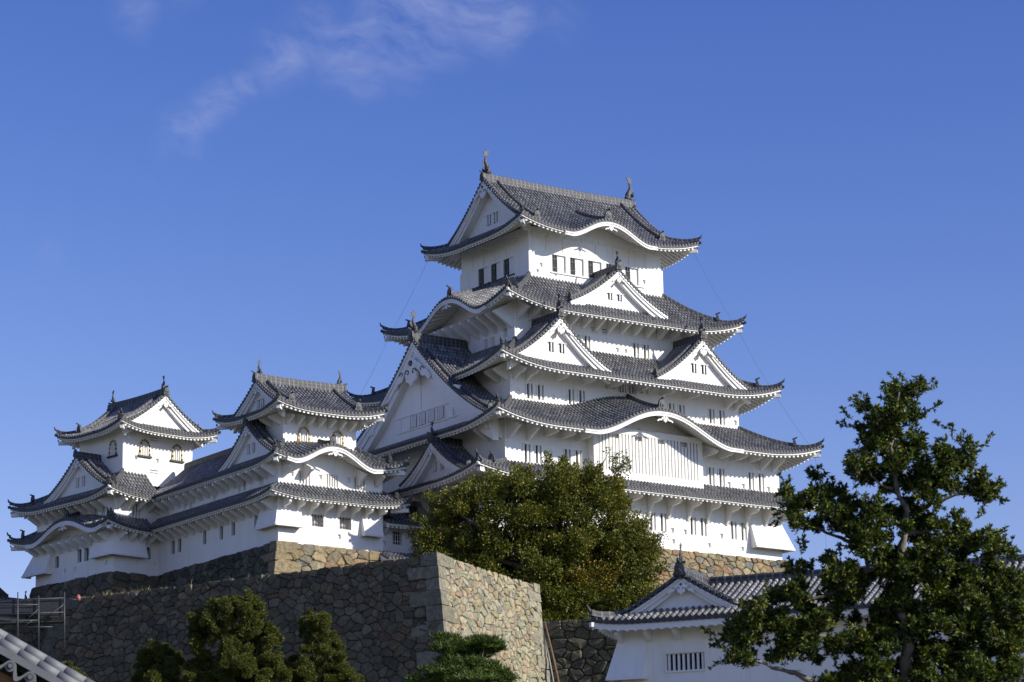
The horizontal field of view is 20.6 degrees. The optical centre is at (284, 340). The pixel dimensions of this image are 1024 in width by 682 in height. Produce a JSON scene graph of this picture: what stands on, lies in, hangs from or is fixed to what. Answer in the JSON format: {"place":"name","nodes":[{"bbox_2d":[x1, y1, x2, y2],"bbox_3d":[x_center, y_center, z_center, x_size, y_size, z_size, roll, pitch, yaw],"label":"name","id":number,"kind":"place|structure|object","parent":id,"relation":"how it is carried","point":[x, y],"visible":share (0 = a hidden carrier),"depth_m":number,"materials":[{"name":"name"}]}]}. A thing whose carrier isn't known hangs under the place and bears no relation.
{"place":"outdoors","nodes":[
{"label":"outdoors","id":0,"kind":"place"},
{"bbox_2d":[0,0,1023,598],"label":"sky","id":1,"kind":"structure","parent":0,"point":[194,193],"materials":[{"name":"blue"}]},
{"bbox_3d":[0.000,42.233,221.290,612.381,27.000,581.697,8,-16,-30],"label":"hill","id":2,"kind":"structure","parent":0,"visible":0},
{"bbox_2d":[0,621,33,645],"bbox_3d":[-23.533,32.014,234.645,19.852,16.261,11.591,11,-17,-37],"label":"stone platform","id":3,"kind":"structure","parent":2,"relation":"on","point":[24,634],"depth_m":233.30,"materials":[{"name":"grey stone"}]},
{"bbox_2d":[0,592,75,649],"bbox_3d":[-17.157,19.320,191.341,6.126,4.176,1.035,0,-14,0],"label":"scaffold","id":4,"kind":"object","parent":2,"relation":"on","point":[24,605],"visible":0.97,"depth_m":191.22,"materials":[{"name":"metal"}]},
{"bbox_2d":[62,660,89,678],"bbox_3d":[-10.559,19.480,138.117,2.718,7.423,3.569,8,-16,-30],"label":"evergreen tree","id":5,"kind":"object","parent":2,"relation":"on","point":[76,669],"visible":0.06,"depth_m":138.22,"materials":[{"name":"green plant"}]},
{"bbox_2d":[130,639,184,681],"bbox_3d":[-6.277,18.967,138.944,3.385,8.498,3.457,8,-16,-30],"label":"evergreen tree","id":6,"kind":"object","parent":2,"relation":"on","point":[157,660],"visible":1,"depth_m":139.44,"materials":[{"name":"green plant"}]},
{"bbox_2d":[181,588,293,681],"bbox_3d":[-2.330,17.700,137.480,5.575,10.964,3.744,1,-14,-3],"label":"evergreen tree","id":7,"kind":"object","parent":2,"relation":"on","point":[265,665],"visible":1,"depth_m":137.59,"materials":[{"name":"green plant"}]},
{"bbox_2d":[41,552,549,681],"bbox_3d":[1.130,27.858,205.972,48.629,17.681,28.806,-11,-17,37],"label":"stone bastion","id":8,"kind":"object","parent":2,"relation":"on","point":[388,616],"visible":0.72,"depth_m":192.69,"materials":[{"name":"grey stone"}]},
{"bbox_2d":[89,570,270,596],"bbox_3d":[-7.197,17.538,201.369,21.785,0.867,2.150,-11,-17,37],"label":"dry grass","id":9,"kind":"structure","parent":8,"relation":"on","point":[143,589],"depth_m":203.93,"materials":[{"name":"beige plant"}]},
{"bbox_2d":[543,628,553,681],"bbox_3d":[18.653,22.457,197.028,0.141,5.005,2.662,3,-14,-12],"label":"leaning pole","id":10,"kind":"object","parent":8,"relation":"on","point":[548,656],"visible":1,"depth_m":197.12,"materials":[{"name":"grey metal"}]},
{"bbox_2d":[544,622,559,681],"bbox_3d":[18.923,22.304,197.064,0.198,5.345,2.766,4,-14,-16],"label":"leaning pole","id":11,"kind":"object","parent":8,"relation":"on","point":[552,654],"visible":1,"depth_m":197.24,"materials":[{"name":"brown wood"}]},
{"bbox_2d":[284,607,364,681],"bbox_3d":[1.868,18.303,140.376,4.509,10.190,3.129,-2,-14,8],"label":"evergreen tree","id":12,"kind":"object","parent":2,"relation":"on","point":[303,668],"visible":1,"depth_m":140.50,"materials":[{"name":"green plant"}]},
{"bbox_2d":[403,628,519,681],"bbox_3d":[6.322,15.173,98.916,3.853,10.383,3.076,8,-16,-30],"label":"pine tree","id":13,"kind":"object","parent":2,"relation":"on","point":[464,659],"visible":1,"depth_m":99.68,"materials":[{"name":"green plant"}]},
{"bbox_2d":[406,446,669,621],"bbox_3d":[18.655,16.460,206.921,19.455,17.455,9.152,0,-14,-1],"label":"autumn tree","id":14,"kind":"object","parent":2,"relation":"on","point":[559,567],"visible":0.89,"depth_m":205.44,"materials":[{"name":"green plant"}]},
{"bbox_2d":[542,617,616,681],"bbox_3d":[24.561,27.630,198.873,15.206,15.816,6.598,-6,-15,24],"label":"stone wall","id":15,"kind":"structure","parent":2,"relation":"on","point":[583,651],"depth_m":199.55,"materials":[{"name":"grey stone"}]},
{"bbox_2d":[578,596,618,617],"bbox_3d":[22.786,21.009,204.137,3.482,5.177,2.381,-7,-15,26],"label":"pine tree","id":16,"kind":"object","parent":15,"relation":"on","point":[598,606],"visible":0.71,"depth_m":204.10,"materials":[{"name":"green plant"}]},
{"bbox_2d":[587,542,1023,681],"bbox_3d":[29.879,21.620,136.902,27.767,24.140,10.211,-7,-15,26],"label":"long turret","id":17,"kind":"object","parent":2,"relation":"on","point":[658,634],"visible":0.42,"depth_m":139.64,"materials":[{"name":"paint"}]},
{"bbox_2d":[664,650,705,672],"bbox_3d":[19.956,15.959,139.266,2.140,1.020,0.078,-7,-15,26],"label":"window frame","id":18,"kind":"structure","parent":17,"relation":"in","point":[704,651],"depth_m":139.21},
{"bbox_2d":[666,652,704,670],"bbox_3d":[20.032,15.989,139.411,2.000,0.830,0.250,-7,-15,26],"label":"window","id":19,"kind":"structure","parent":17,"relation":"in","point":[683,661],"depth_m":139.45,"materials":[{"name":"paint"}]},
{"bbox_2d":[699,371,1023,681],"bbox_3d":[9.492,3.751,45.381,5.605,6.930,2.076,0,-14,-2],"label":"evergreen tree","id":20,"kind":"object","parent":2,"relation":"on","point":[963,607],"visible":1,"depth_m":45.02,"materials":[{"name":"green plant"}]},
{"bbox_3d":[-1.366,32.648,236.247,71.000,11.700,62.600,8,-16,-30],"label":"terrace","id":21,"kind":"structure","parent":0,"visible":0},
{"bbox_2d":[0,588,33,621],"bbox_3d":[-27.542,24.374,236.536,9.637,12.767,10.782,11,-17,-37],"label":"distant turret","id":22,"kind":"object","parent":21,"relation":"on","point":[4,595],"visible":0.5,"depth_m":235.37,"materials":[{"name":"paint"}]},
{"bbox_2d":[26,571,161,650],"bbox_3d":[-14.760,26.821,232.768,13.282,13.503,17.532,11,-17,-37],"label":"stone platform","id":23,"kind":"structure","parent":21,"relation":"on","point":[104,583],"depth_m":230.28,"materials":[{"name":"grey stone"}]},
{"bbox_2d":[7,375,220,586],"bbox_3d":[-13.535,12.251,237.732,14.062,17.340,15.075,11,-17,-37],"label":"corner turret","id":24,"kind":"object","parent":23,"relation":"on","point":[92,513],"visible":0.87,"depth_m":233.33,"materials":[{"name":"paint"}]},
{"bbox_2d":[55,556,58,567],"bbox_3d":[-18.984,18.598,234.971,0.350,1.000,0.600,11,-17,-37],"label":"window","id":25,"kind":"structure","parent":24,"relation":"in","point":[57,557],"depth_m":235.14,"materials":[{"name":"paint"}]},
{"bbox_2d":[77,549,81,562],"bbox_3d":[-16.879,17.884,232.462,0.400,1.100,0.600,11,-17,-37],"label":"window","id":26,"kind":"structure","parent":24,"relation":"in","point":[78,551],"depth_m":232.62,"materials":[{"name":"paint"}]},
{"bbox_2d":[84,547,88,560],"bbox_3d":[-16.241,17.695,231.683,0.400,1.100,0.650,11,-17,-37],"label":"window","id":27,"kind":"structure","parent":24,"relation":"in","point":[86,551],"depth_m":231.89,"materials":[{"name":"paint"}]},
{"bbox_2d":[107,440,117,458],"bbox_3d":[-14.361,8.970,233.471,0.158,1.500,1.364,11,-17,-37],"label":"bell window","id":28,"kind":"structure","parent":24,"relation":"in","point":[112,446],"depth_m":233.48,"materials":[{"name":"gold wood"}]},
{"bbox_2d":[132,504,139,516],"bbox_3d":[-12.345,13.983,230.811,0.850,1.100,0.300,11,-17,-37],"label":"window","id":29,"kind":"structure","parent":24,"relation":"in","point":[135,513],"depth_m":230.76,"materials":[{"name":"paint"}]},
{"bbox_2d":[137,439,151,457],"bbox_3d":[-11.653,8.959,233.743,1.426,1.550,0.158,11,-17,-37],"label":"bell window","id":30,"kind":"structure","parent":24,"relation":"in","point":[144,449],"depth_m":233.76,"materials":[{"name":"gold wood"}]},
{"bbox_2d":[147,547,150,558],"bbox_3d":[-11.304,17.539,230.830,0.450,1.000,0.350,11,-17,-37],"label":"window","id":31,"kind":"structure","parent":24,"relation":"in","point":[148,548],"depth_m":230.93,"materials":[{"name":"paint"}]},
{"bbox_2d":[150,437,157,442],"bbox_3d":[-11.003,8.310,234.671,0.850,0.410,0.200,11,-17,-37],"label":"window","id":32,"kind":"structure","parent":24,"relation":"in","point":[152,439],"depth_m":234.68,"materials":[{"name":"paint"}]},
{"bbox_2d":[150,469,157,475],"bbox_3d":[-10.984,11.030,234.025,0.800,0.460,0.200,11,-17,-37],"label":"window","id":33,"kind":"structure","parent":24,"relation":"in","point":[152,472],"depth_m":234.05,"materials":[{"name":"paint"}]},
{"bbox_2d":[170,444,184,462],"bbox_3d":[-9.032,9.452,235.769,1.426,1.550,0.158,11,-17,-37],"label":"bell window","id":34,"kind":"structure","parent":24,"relation":"in","point":[177,456],"depth_m":235.77,"materials":[{"name":"gold wood"}]},
{"bbox_2d":[160,540,394,587],"bbox_3d":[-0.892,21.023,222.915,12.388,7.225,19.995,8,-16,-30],"label":"stone platform","id":35,"kind":"structure","parent":21,"relation":"on","point":[273,557],"depth_m":216.92,"materials":[{"name":"beige stone"}]},
{"bbox_2d":[146,447,276,575],"bbox_3d":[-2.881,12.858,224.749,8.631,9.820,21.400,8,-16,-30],"label":"gallery wing","id":36,"kind":"structure","parent":35,"relation":"on","point":[188,525],"depth_m":226.54,"materials":[{"name":"white paint"}]},
{"bbox_2d":[171,540,174,554],"bbox_3d":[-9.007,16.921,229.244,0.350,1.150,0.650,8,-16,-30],"label":"window","id":37,"kind":"structure","parent":36,"relation":"in","point":[172,542],"depth_m":229.47,"materials":[{"name":"paint"}]},
{"bbox_2d":[178,539,180,552],"bbox_3d":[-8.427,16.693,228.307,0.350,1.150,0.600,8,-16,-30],"label":"window","id":38,"kind":"structure","parent":36,"relation":"in","point":[179,540],"depth_m":228.46,"materials":[{"name":"paint"}]},
{"bbox_2d":[203,530,205,544],"bbox_3d":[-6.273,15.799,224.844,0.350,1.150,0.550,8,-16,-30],"label":"window","id":39,"kind":"structure","parent":36,"relation":"in","point":[204,532],"depth_m":224.97,"materials":[{"name":"paint"}]},
{"bbox_2d":[219,526,222,539],"bbox_3d":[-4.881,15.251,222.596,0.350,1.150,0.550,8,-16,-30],"label":"window","id":40,"kind":"structure","parent":36,"relation":"in","point":[221,527],"depth_m":222.73,"materials":[{"name":"paint"}]},
{"bbox_2d":[202,359,413,555],"bbox_3d":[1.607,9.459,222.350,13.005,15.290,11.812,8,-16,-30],"label":"keep","id":41,"kind":"structure","parent":35,"relation":"on","point":[296,440],"depth_m":218.81,"materials":[{"name":"paint"}]},
{"bbox_2d":[231,521,234,535],"bbox_3d":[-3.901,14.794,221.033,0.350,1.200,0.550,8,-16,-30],"label":"window","id":42,"kind":"structure","parent":41,"relation":"in","point":[232,524],"depth_m":221.16,"materials":[{"name":"paint"}]},
{"bbox_2d":[254,514,257,527],"bbox_3d":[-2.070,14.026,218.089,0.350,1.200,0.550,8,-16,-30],"label":"window","id":43,"kind":"structure","parent":41,"relation":"in","point":[255,517],"depth_m":218.32,"materials":[{"name":"paint"}]},
{"bbox_2d":[259,476,263,485],"bbox_3d":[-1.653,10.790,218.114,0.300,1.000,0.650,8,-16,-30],"label":"window","id":44,"kind":"structure","parent":41,"relation":"in","point":[261,482],"depth_m":218.21,"materials":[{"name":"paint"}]},
{"bbox_2d":[296,426,309,442],"bbox_3d":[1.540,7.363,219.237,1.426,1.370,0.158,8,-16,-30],"label":"bell window","id":45,"kind":"structure","parent":41,"relation":"in","point":[303,433],"depth_m":219.28,"materials":[{"name":"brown wood"}]},
{"bbox_2d":[298,471,309,483],"bbox_3d":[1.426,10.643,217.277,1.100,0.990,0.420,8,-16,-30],"label":"window","id":46,"kind":"structure","parent":41,"relation":"in","point":[300,473],"depth_m":217.15,"materials":[{"name":"paint"}]},
{"bbox_2d":[312,514,323,526],"bbox_3d":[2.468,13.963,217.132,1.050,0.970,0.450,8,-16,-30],"label":"window","id":47,"kind":"structure","parent":41,"relation":"in","point":[317,519],"depth_m":217.25,"materials":[{"name":"paint"}]},
{"bbox_2d":[326,474,337,487],"bbox_3d":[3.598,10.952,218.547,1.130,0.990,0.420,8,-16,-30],"label":"window","id":48,"kind":"structure","parent":41,"relation":"in","point":[331,480],"depth_m":218.53,"materials":[{"name":"paint"}]},
{"bbox_2d":[333,431,344,446],"bbox_3d":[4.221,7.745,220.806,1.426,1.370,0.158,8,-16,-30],"label":"bell window","id":49,"kind":"structure","parent":41,"relation":"in","point":[339,436],"depth_m":220.94,"materials":[{"name":"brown wood"}]},
{"bbox_2d":[340,517,350,529],"bbox_3d":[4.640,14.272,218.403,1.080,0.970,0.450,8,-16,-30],"label":"window","id":50,"kind":"structure","parent":41,"relation":"in","point":[345,522],"depth_m":218.53,"materials":[{"name":"paint"}]},
{"bbox_2d":[353,477,364,490],"bbox_3d":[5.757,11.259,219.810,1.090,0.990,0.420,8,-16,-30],"label":"window","id":51,"kind":"structure","parent":41,"relation":"in","point":[356,487],"depth_m":219.71,"materials":[{"name":"paint"}]},
{"bbox_2d":[379,550,416,560],"bbox_3d":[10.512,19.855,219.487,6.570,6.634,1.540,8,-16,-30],"label":"roofed wall","id":52,"kind":"structure","parent":21,"relation":"on","point":[395,556],"depth_m":218.93,"materials":[{"name":"tile"}]},
{"bbox_2d":[452,537,787,610],"bbox_3d":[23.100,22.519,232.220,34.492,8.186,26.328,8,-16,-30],"label":"stone platform","id":53,"kind":"structure","parent":21,"relation":"on","point":[708,565],"depth_m":227.21,"materials":[{"name":"beige stone"}]},
{"bbox_2d":[383,506,438,553],"bbox_3d":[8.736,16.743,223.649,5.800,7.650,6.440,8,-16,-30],"label":"link wing","id":54,"kind":"structure","parent":53,"relation":"on","point":[396,538],"depth_m":221.72,"materials":[{"name":"white paint"}]},
{"bbox_2d":[392,531,401,544],"bbox_3d":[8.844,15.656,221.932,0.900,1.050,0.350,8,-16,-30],"label":"window","id":55,"kind":"structure","parent":54,"relation":"in","point":[396,536],"depth_m":222.05,"materials":[{"name":"paint"}]},
{"bbox_2d":[347,149,823,560],"bbox_3d":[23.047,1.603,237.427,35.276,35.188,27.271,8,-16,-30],"label":"castle keep","id":56,"kind":"structure","parent":53,"relation":"on","point":[559,323],"depth_m":230.16,"materials":[{"name":"paint"}]},
{"bbox_2d":[360,265,425,394],"bbox_3d":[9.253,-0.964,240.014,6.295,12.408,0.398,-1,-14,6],"label":"lightning cable","id":57,"kind":"object","parent":56,"relation":"attached to","point":[401,314],"visible":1,"depth_m":240.29,"materials":[{"name":"metal"}]},
{"bbox_2d":[478,266,487,285],"bbox_3d":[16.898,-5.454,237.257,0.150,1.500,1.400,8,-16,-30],"label":"window","id":58,"kind":"structure","parent":56,"relation":"in","point":[482,273],"depth_m":237.44,"materials":[{"name":"paint"}]},
{"bbox_2d":[483,339,487,349],"bbox_3d":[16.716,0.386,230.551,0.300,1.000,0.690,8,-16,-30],"label":"window","id":59,"kind":"structure","parent":56,"relation":"in","point":[485,342],"depth_m":230.70,"materials":[{"name":"paint"}]},
{"bbox_2d":[490,336,494,346],"bbox_3d":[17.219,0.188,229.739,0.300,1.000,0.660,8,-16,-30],"label":"window","id":60,"kind":"structure","parent":56,"relation":"in","point":[492,340],"depth_m":229.80,"materials":[{"name":"paint"}]},
{"bbox_2d":[491,262,500,281],"bbox_3d":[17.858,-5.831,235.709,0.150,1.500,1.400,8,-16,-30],"label":"window","id":61,"kind":"structure","parent":56,"relation":"in","point":[495,268],"depth_m":235.88,"materials":[{"name":"paint"}]},
{"bbox_2d":[503,328,507,337],"bbox_3d":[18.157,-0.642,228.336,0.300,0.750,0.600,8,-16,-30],"label":"window","id":62,"kind":"structure","parent":56,"relation":"in","point":[505,333],"depth_m":228.35,"materials":[{"name":"paint"}]},
{"bbox_2d":[503,256,512,276],"bbox_3d":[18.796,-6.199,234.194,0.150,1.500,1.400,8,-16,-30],"label":"window","id":63,"kind":"structure","parent":56,"relation":"in","point":[507,263],"depth_m":234.33,"materials":[{"name":"paint"}]},
{"bbox_2d":[522,443,530,462],"bbox_3d":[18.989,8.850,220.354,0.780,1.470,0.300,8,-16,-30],"label":"window","id":64,"kind":"structure","parent":56,"relation":"in","point":[526,447],"depth_m":220.35,"materials":[{"name":"paint"}]},
{"bbox_2d":[525,383,532,398],"bbox_3d":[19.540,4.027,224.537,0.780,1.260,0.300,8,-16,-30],"label":"window","id":65,"kind":"structure","parent":56,"relation":"in","point":[528,386],"depth_m":224.59,"materials":[{"name":"paint"}]},
{"bbox_2d":[534,445,541,463],"bbox_3d":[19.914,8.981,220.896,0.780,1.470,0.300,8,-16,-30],"label":"window","id":66,"kind":"structure","parent":56,"relation":"in","point":[537,449],"depth_m":220.94,"materials":[{"name":"paint"}]},
{"bbox_2d":[536,384,543,399],"bbox_3d":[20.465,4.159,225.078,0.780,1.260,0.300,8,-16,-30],"label":"window","id":67,"kind":"structure","parent":56,"relation":"in","point":[539,388],"depth_m":225.14,"materials":[{"name":"paint"}]},
{"bbox_2d":[552,254,565,273],"bbox_3d":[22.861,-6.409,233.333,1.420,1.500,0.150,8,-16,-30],"label":"window","id":68,"kind":"structure","parent":56,"relation":"in","point":[558,262],"depth_m":233.42,"materials":[{"name":"paint"}]},
{"bbox_2d":[563,449,570,463],"bbox_3d":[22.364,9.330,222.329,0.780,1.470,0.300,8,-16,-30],"label":"window","id":69,"kind":"structure","parent":56,"relation":"in","point":[565,451],"depth_m":222.46,"materials":[{"name":"paint"}]},
{"bbox_2d":[566,388,574,403],"bbox_3d":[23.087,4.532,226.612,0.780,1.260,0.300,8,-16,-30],"label":"window","id":70,"kind":"structure","parent":56,"relation":"in","point":[570,392],"depth_m":226.63,"materials":[{"name":"paint"}]},
{"bbox_2d":[570,257,583,276],"bbox_3d":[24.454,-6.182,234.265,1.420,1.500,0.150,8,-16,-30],"label":"window","id":71,"kind":"structure","parent":56,"relation":"in","point":[576,265],"depth_m":234.39,"materials":[{"name":"paint"}]},
{"bbox_2d":[574,450,581,467],"bbox_3d":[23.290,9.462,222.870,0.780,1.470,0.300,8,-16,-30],"label":"window","id":72,"kind":"structure","parent":56,"relation":"in","point":[577,454],"depth_m":222.95,"materials":[{"name":"paint"}]},
{"bbox_2d":[577,390,584,403],"bbox_3d":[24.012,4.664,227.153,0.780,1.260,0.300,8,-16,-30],"label":"window","id":73,"kind":"structure","parent":56,"relation":"in","point":[580,394],"depth_m":227.18,"materials":[{"name":"paint"}]},
{"bbox_2d":[583,335,590,348],"bbox_3d":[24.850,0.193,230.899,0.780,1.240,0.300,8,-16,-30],"label":"window","id":74,"kind":"structure","parent":56,"relation":"in","point":[586,339],"depth_m":230.98,"materials":[{"name":"paint"}]},
{"bbox_2d":[588,260,601,277],"bbox_3d":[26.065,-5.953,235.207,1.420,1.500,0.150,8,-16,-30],"label":"window","id":75,"kind":"structure","parent":56,"relation":"in","point":[593,266],"depth_m":235.25,"materials":[{"name":"paint"}]},
{"bbox_2d":[618,384,625,392],"bbox_3d":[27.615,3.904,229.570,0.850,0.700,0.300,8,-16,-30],"label":"window","id":76,"kind":"structure","parent":56,"relation":"in","point":[622,388],"depth_m":229.58,"materials":[{"name":"paint"}]},
{"bbox_2d":[628,385,635,393],"bbox_3d":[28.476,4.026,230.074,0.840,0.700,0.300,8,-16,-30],"label":"window","id":77,"kind":"structure","parent":56,"relation":"in","point":[631,389],"depth_m":230.08,"materials":[{"name":"paint"}]},
{"bbox_2d":[625,267,638,285],"bbox_3d":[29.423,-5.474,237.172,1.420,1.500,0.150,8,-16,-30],"label":"window","id":78,"kind":"structure","parent":56,"relation":"in","point":[632,274],"depth_m":237.39,"materials":[{"name":"paint"}]},
{"bbox_2d":[631,343,638,357],"bbox_3d":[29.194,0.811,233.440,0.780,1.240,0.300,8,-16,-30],"label":"window","id":79,"kind":"structure","parent":56,"relation":"in","point":[635,346],"depth_m":233.48,"materials":[{"name":"paint"}]},
{"bbox_2d":[642,344,649,359],"bbox_3d":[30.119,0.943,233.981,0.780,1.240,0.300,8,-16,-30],"label":"window","id":80,"kind":"structure","parent":56,"relation":"in","point":[645,348],"depth_m":233.99,"materials":[{"name":"paint"}]},
{"bbox_2d":[648,512,655,530],"bbox_3d":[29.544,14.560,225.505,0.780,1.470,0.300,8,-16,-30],"label":"window","id":81,"kind":"structure","parent":56,"relation":"in","point":[653,521],"depth_m":225.58,"materials":[{"name":"paint"}]},
{"bbox_2d":[659,513,666,531],"bbox_3d":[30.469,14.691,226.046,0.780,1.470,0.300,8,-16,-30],"label":"window","id":82,"kind":"structure","parent":56,"relation":"in","point":[662,517],"depth_m":226.07,"materials":[{"name":"paint"}]},
{"bbox_2d":[667,403,674,410],"bbox_3d":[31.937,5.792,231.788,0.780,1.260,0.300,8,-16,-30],"label":"window","id":83,"kind":"structure","parent":56,"relation":"in","point":[671,406],"depth_m":231.89,"materials":[{"name":"paint"}]},
{"bbox_2d":[677,404,684,415],"bbox_3d":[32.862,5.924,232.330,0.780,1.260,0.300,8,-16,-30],"label":"window","id":84,"kind":"structure","parent":56,"relation":"in","point":[681,408],"depth_m":232.45,"materials":[{"name":"paint"}]},
{"bbox_2d":[689,517,696,534],"bbox_3d":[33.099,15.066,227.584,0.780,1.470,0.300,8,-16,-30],"label":"window","id":85,"kind":"structure","parent":56,"relation":"in","point":[692,523],"depth_m":227.62,"materials":[{"name":"paint"}]},
{"bbox_2d":[699,518,706,535],"bbox_3d":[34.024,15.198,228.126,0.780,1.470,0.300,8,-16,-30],"label":"window","id":86,"kind":"structure","parent":56,"relation":"in","point":[702,521],"depth_m":228.12,"materials":[{"name":"paint"}]},
{"bbox_2d":[707,467,714,484],"bbox_3d":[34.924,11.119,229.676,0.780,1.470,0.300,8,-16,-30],"label":"window","id":87,"kind":"structure","parent":56,"relation":"in","point":[710,471],"depth_m":229.69,"materials":[{"name":"paint"}]},
{"bbox_2d":[707,408,714,423],"bbox_3d":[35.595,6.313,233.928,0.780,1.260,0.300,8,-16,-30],"label":"window","id":88,"kind":"structure","parent":56,"relation":"in","point":[711,412],"depth_m":233.99,"materials":[{"name":"paint"}]},
{"bbox_2d":[717,468,724,486],"bbox_3d":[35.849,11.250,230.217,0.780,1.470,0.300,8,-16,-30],"label":"window","id":89,"kind":"structure","parent":56,"relation":"in","point":[720,472],"depth_m":230.25,"materials":[{"name":"paint"}]},
{"bbox_2d":[717,410,724,424],"bbox_3d":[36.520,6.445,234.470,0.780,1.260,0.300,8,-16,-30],"label":"window","id":90,"kind":"structure","parent":56,"relation":"in","point":[721,414],"depth_m":234.51,"materials":[{"name":"paint"}]},
{"bbox_2d":[729,521,736,539],"bbox_3d":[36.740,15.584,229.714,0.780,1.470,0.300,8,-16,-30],"label":"window","id":91,"kind":"structure","parent":56,"relation":"in","point":[732,525],"depth_m":229.75,"materials":[{"name":"paint"}]},
{"bbox_2d":[739,522,746,540],"bbox_3d":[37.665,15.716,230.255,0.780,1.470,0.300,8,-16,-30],"label":"window","id":92,"kind":"structure","parent":56,"relation":"in","point":[743,530],"depth_m":230.28,"materials":[{"name":"paint"}]},
{"bbox_2d":[747,472,754,489],"bbox_3d":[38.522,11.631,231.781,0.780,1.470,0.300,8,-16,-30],"label":"window","id":93,"kind":"structure","parent":56,"relation":"in","point":[750,476],"depth_m":231.77,"materials":[{"name":"paint"}]},
{"bbox_2d":[757,473,764,490],"bbox_3d":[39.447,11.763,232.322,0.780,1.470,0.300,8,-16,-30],"label":"window","id":94,"kind":"structure","parent":56,"relation":"in","point":[760,477],"depth_m":232.34,"materials":[{"name":"paint"}]},
{"bbox_2d":[696,257,826,549],"bbox_3d":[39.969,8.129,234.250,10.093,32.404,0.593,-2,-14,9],"label":"lightning cable","id":95,"kind":"object","parent":56,"relation":"attached to","point":[762,374],"visible":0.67,"depth_m":235.97,"materials":[{"name":"metal"}]},
{"label":"ground","id":96,"kind":"structure","parent":0,"visible":0},
{"bbox_2d":[0,629,93,681],"bbox_3d":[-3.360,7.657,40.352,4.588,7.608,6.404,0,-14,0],"label":"gatehouse roof","id":97,"kind":"structure","parent":96,"relation":"on","point":[21,661],"depth_m":37.98,"materials":[{"name":"grey tile"}]}
]}

